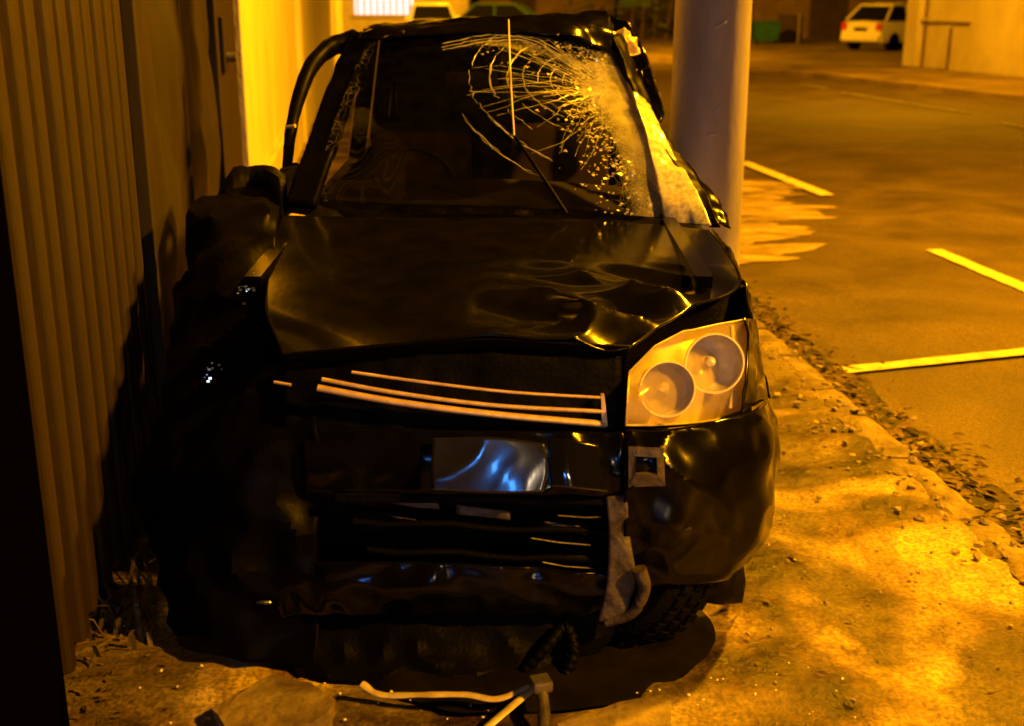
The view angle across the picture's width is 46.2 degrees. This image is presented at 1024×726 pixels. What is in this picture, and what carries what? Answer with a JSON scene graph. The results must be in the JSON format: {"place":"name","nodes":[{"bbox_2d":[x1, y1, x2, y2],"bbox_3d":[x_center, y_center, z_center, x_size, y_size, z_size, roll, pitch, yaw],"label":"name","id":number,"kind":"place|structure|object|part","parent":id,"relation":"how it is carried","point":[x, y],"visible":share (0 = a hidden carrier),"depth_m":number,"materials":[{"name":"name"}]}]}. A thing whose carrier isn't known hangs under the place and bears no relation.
{"place":"outdoors","nodes":[
{"label":"outdoors","id":0,"kind":"place"},
{"bbox_2d":[233,0,342,169],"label":"garden wall","id":1,"kind":"structure","parent":0,"point":[278,42],"depth_m":11.11,"materials":[{"name":"beige paint"}]},
{"bbox_2d":[342,0,470,31],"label":"yellow building","id":2,"kind":"structure","parent":0,"point":[358,15],"depth_m":47.92,"materials":[{"name":"white"}]},
{"bbox_2d":[355,0,412,13],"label":"window","id":3,"kind":"structure","parent":2,"relation":"in","point":[361,6],"depth_m":47.89,"materials":[{"name":"white"}]},
{"bbox_2d":[64,74,1023,725],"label":"pavement","id":4,"kind":"structure","parent":0,"point":[924,668],"depth_m":3.43,"materials":[{"name":"beige concrete"}]},
{"bbox_2d":[0,166,69,725],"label":"gate pillar","id":5,"kind":"structure","parent":4,"relation":"on","point":[32,688],"depth_m":2.59,"materials":[{"name":"black"}]},
{"bbox_2d":[0,0,243,674],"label":"corrugated gate","id":6,"kind":"structure","parent":4,"relation":"on","point":[121,150],"depth_m":3.66,"materials":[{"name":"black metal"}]},
{"bbox_2d":[66,577,190,725],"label":"wall foot litter","id":7,"kind":"object","parent":4,"relation":"on","point":[90,706],"depth_m":3.15,"materials":[{"name":"brown plant"}]},
{"bbox_2d":[87,547,171,665],"bbox_3d":[-1.103,0.706,3.499,0.340,0.105,0.537,6,18,20],"label":"weed clump","id":8,"kind":"object","parent":4,"relation":"on","point":[114,615],"visible":0.84,"depth_m":3.47,"materials":[{"name":"plant"}]},
{"bbox_2d":[211,675,334,725],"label":"broken slab","id":9,"kind":"object","parent":4,"relation":"on","point":[273,700],"depth_m":3.01,"materials":[{"name":"concrete"}]},
{"bbox_2d":[360,681,530,702],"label":"bent trim","id":10,"kind":"structure","parent":4,"relation":"on","point":[368,688],"depth_m":3.05,"materials":[{"name":"silver metal"}]},
{"bbox_2d":[130,10,780,684],"bbox_3d":[-0.166,-0.532,4.955,1.968,1.764,4.212,0,17,0],"label":"wrecked car","id":11,"kind":"object","parent":4,"relation":"on","point":[464,334],"visible":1,"depth_m":3.34,"materials":[{"name":"black paint"}]},
{"bbox_3d":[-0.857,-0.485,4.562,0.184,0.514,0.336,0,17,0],"label":"door","id":12,"kind":"part","parent":11,"relation":"part of","materials":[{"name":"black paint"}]},
{"bbox_3d":[-0.100,-1.592,6.661,1.200,0.550,0.230,0,17,0],"label":"rear window","id":13,"kind":"part","parent":11,"relation":"part of","materials":[{"name":"glass"}]},
{"bbox_2d":[139,662,855,723],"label":"glass crumbs","id":14,"kind":"object","parent":4,"relation":"on","point":[340,693],"visible":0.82,"depth_m":3.13,"materials":[{"name":"white"}]},
{"bbox_2d":[484,688,533,725],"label":"trim offcut","id":15,"kind":"object","parent":4,"relation":"on","point":[509,708],"depth_m":2.99,"materials":[{"name":"white plastic"}]},
{"bbox_2d":[529,673,552,725],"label":"broken bolt","id":16,"kind":"object","parent":4,"relation":"on","point":[541,685],"visible":1,"depth_m":3.00,"materials":[{"name":"metal"}]},
{"bbox_2d":[370,610,715,712],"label":"oil puddle","id":17,"kind":"object","parent":4,"relation":"on","point":[608,674],"visible":0.32,"depth_m":3.18,"materials":[{"name":"black liquid"}]},
{"bbox_2d":[557,697,671,725],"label":"broken slab","id":18,"kind":"object","parent":4,"relation":"on","point":[646,711],"depth_m":3.00,"materials":[{"name":"concrete"}]},
{"bbox_2d":[669,0,751,266],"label":"lamp pole","id":19,"kind":"object","parent":4,"relation":"on","point":[710,76],"visible":0.51,"depth_m":6.45,"materials":[{"name":"metal"}]},
{"bbox_2d":[755,396,1003,725],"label":"fallen leaves","id":20,"kind":"object","parent":4,"relation":"on","point":[822,673],"visible":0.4,"depth_m":3.51,"materials":[{"name":"brown plant"}]},
{"bbox_2d":[746,350,1013,720],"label":"gravel","id":21,"kind":"structure","parent":4,"relation":"on","point":[853,700],"depth_m":3.79,"materials":[{"name":"stone"}]},
{"bbox_2d":[751,296,1023,626],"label":"rubble","id":22,"kind":"object","parent":4,"relation":"on","point":[940,505],"visible":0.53,"depth_m":4.70,"materials":[{"name":"stone"}]},
{"bbox_2d":[777,15,802,42],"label":"wall","id":23,"kind":"structure","parent":0,"point":[788,29],"depth_m":46.75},
{"bbox_2d":[628,62,1023,505],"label":"road","id":24,"kind":"structure","parent":0,"point":[874,280],"depth_m":9.49,"materials":[{"name":"grey asphalt"}]},
{"bbox_2d":[739,180,838,263],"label":"washed sand","id":25,"kind":"structure","parent":24,"relation":"on","point":[764,205],"depth_m":10.37,"materials":[{"name":"beige sand"}]},
{"bbox_2d":[744,162,833,194],"bbox_3d":[2.872,-1.984,12.793,0.162,0.001,2.463,-3,17,-8],"label":"road marking","id":26,"kind":"object","parent":24,"relation":"on","point":[788,179],"visible":0.95,"depth_m":12.61,"materials":[{"name":"paint"}]},
{"bbox_2d":[751,296,1023,543],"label":"gutter","id":27,"kind":"object","parent":24,"relation":"on","point":[980,499],"visible":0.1,"depth_m":5.20,"materials":[{"name":"grey concrete"}]},
{"bbox_2d":[747,279,1023,546],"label":"leaf litter","id":28,"kind":"object","parent":27,"relation":"on","point":[956,479],"visible":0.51,"depth_m":5.27,"materials":[{"name":"brown plant"}]},
{"bbox_2d":[753,316,1023,584],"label":"kerb","id":29,"kind":"structure","parent":24,"relation":"on","point":[957,505],"depth_m":4.79,"materials":[{"name":"concrete"}]},
{"bbox_2d":[843,92,968,112],"bbox_3d":[7.053,-4.757,21.863,0.133,0.001,4.484,-4,17,-12],"label":"road marking","id":30,"kind":"object","parent":24,"relation":"on","point":[907,103],"visible":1,"depth_m":21.51,"materials":[{"name":"paint"}]},
{"bbox_2d":[838,348,1023,372],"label":"road marking","id":31,"kind":"object","parent":24,"relation":"on","point":[935,360],"visible":0.95,"depth_m":6.35,"materials":[{"name":"paint"}]},
{"bbox_2d":[927,249,1023,290],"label":"road marking","id":32,"kind":"object","parent":24,"relation":"on","point":[1015,283],"visible":1,"depth_m":8.46,"materials":[{"name":"paint"}]},
{"bbox_2d":[997,122,1023,127],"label":"road marking","id":33,"kind":"object","parent":24,"relation":"on","point":[1011,124],"visible":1,"depth_m":18.00,"materials":[{"name":"paint"}]},
{"bbox_2d":[751,0,907,37],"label":"brown building","id":34,"kind":"structure","parent":0,"point":[824,18],"depth_m":51.91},
{"bbox_2d":[808,0,848,37],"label":"doorway","id":35,"kind":"structure","parent":34,"relation":"in","point":[826,17],"depth_m":51.77,"materials":[{"name":"brown"}]},
{"bbox_2d":[637,35,1023,101],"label":"pavement","id":36,"kind":"structure","parent":0,"point":[838,59],"depth_m":30.74,"materials":[{"name":"grey concrete"}]},
{"bbox_2d":[460,3,536,16],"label":"parked car","id":37,"kind":"object","parent":36,"relation":"on","point":[493,9],"visible":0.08,"depth_m":44.86,"materials":[{"name":"green paint"}]},
{"bbox_2d":[476,0,613,25],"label":"tan building","id":38,"kind":"structure","parent":36,"relation":"on","point":[538,7],"depth_m":53.96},
{"bbox_2d":[511,0,535,12],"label":"doorway","id":39,"kind":"structure","parent":38,"relation":"in","point":[530,4],"depth_m":53.78,"materials":[{"name":"brown"}]},
{"bbox_2d":[563,0,674,39],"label":"hedge","id":40,"kind":"object","parent":36,"relation":"on","point":[621,13],"visible":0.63,"depth_m":49.62,"materials":[{"name":"green plant"}]},
{"bbox_2d":[614,0,674,34],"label":"dark building","id":41,"kind":"structure","parent":36,"relation":"on","point":[636,26],"depth_m":55.61,"materials":[{"name":"brown paint"}]},
{"bbox_2d":[618,0,650,6],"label":"window","id":42,"kind":"structure","parent":41,"relation":"in","point":[647,3],"depth_m":55.52,"materials":[{"name":"teal paint"}]},
{"bbox_2d":[751,21,781,43],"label":"wheelie bin","id":43,"kind":"object","parent":36,"relation":"on","point":[765,30],"visible":0.91,"depth_m":45.50,"materials":[{"name":"teal paint"}]},
{"bbox_2d":[797,14,800,43],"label":"gate post","id":44,"kind":"object","parent":36,"relation":"on","point":[799,25],"visible":1,"depth_m":45.72,"materials":[{"name":"metal"}]},
{"bbox_2d":[841,4,907,50],"bbox_3d":[13.119,-11.442,40.854,4.180,1.495,1.920,-13,21,-36],"label":"parked car","id":45,"kind":"object","parent":36,"relation":"on","point":[885,24],"visible":0.69,"depth_m":39.66,"materials":[{"name":"white paint"}]},
{"bbox_2d":[866,3,907,42],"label":"parked car","id":46,"kind":"object","parent":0,"point":[890,3],"visible":0.02,"depth_m":45.93,"materials":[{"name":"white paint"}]},
{"bbox_2d":[902,0,1023,76],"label":"boundary wall","id":47,"kind":"structure","parent":0,"point":[982,36],"depth_m":28.99,"materials":[{"name":"beige paint"}]},
{"label":"far forecourt","id":48,"kind":"structure","parent":0,"visible":0},
{"bbox_2d":[405,3,458,21],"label":"parked car","id":49,"kind":"object","parent":48,"relation":"on","point":[432,11],"visible":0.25,"depth_m":42.47,"materials":[{"name":"white paint"}]}
]}

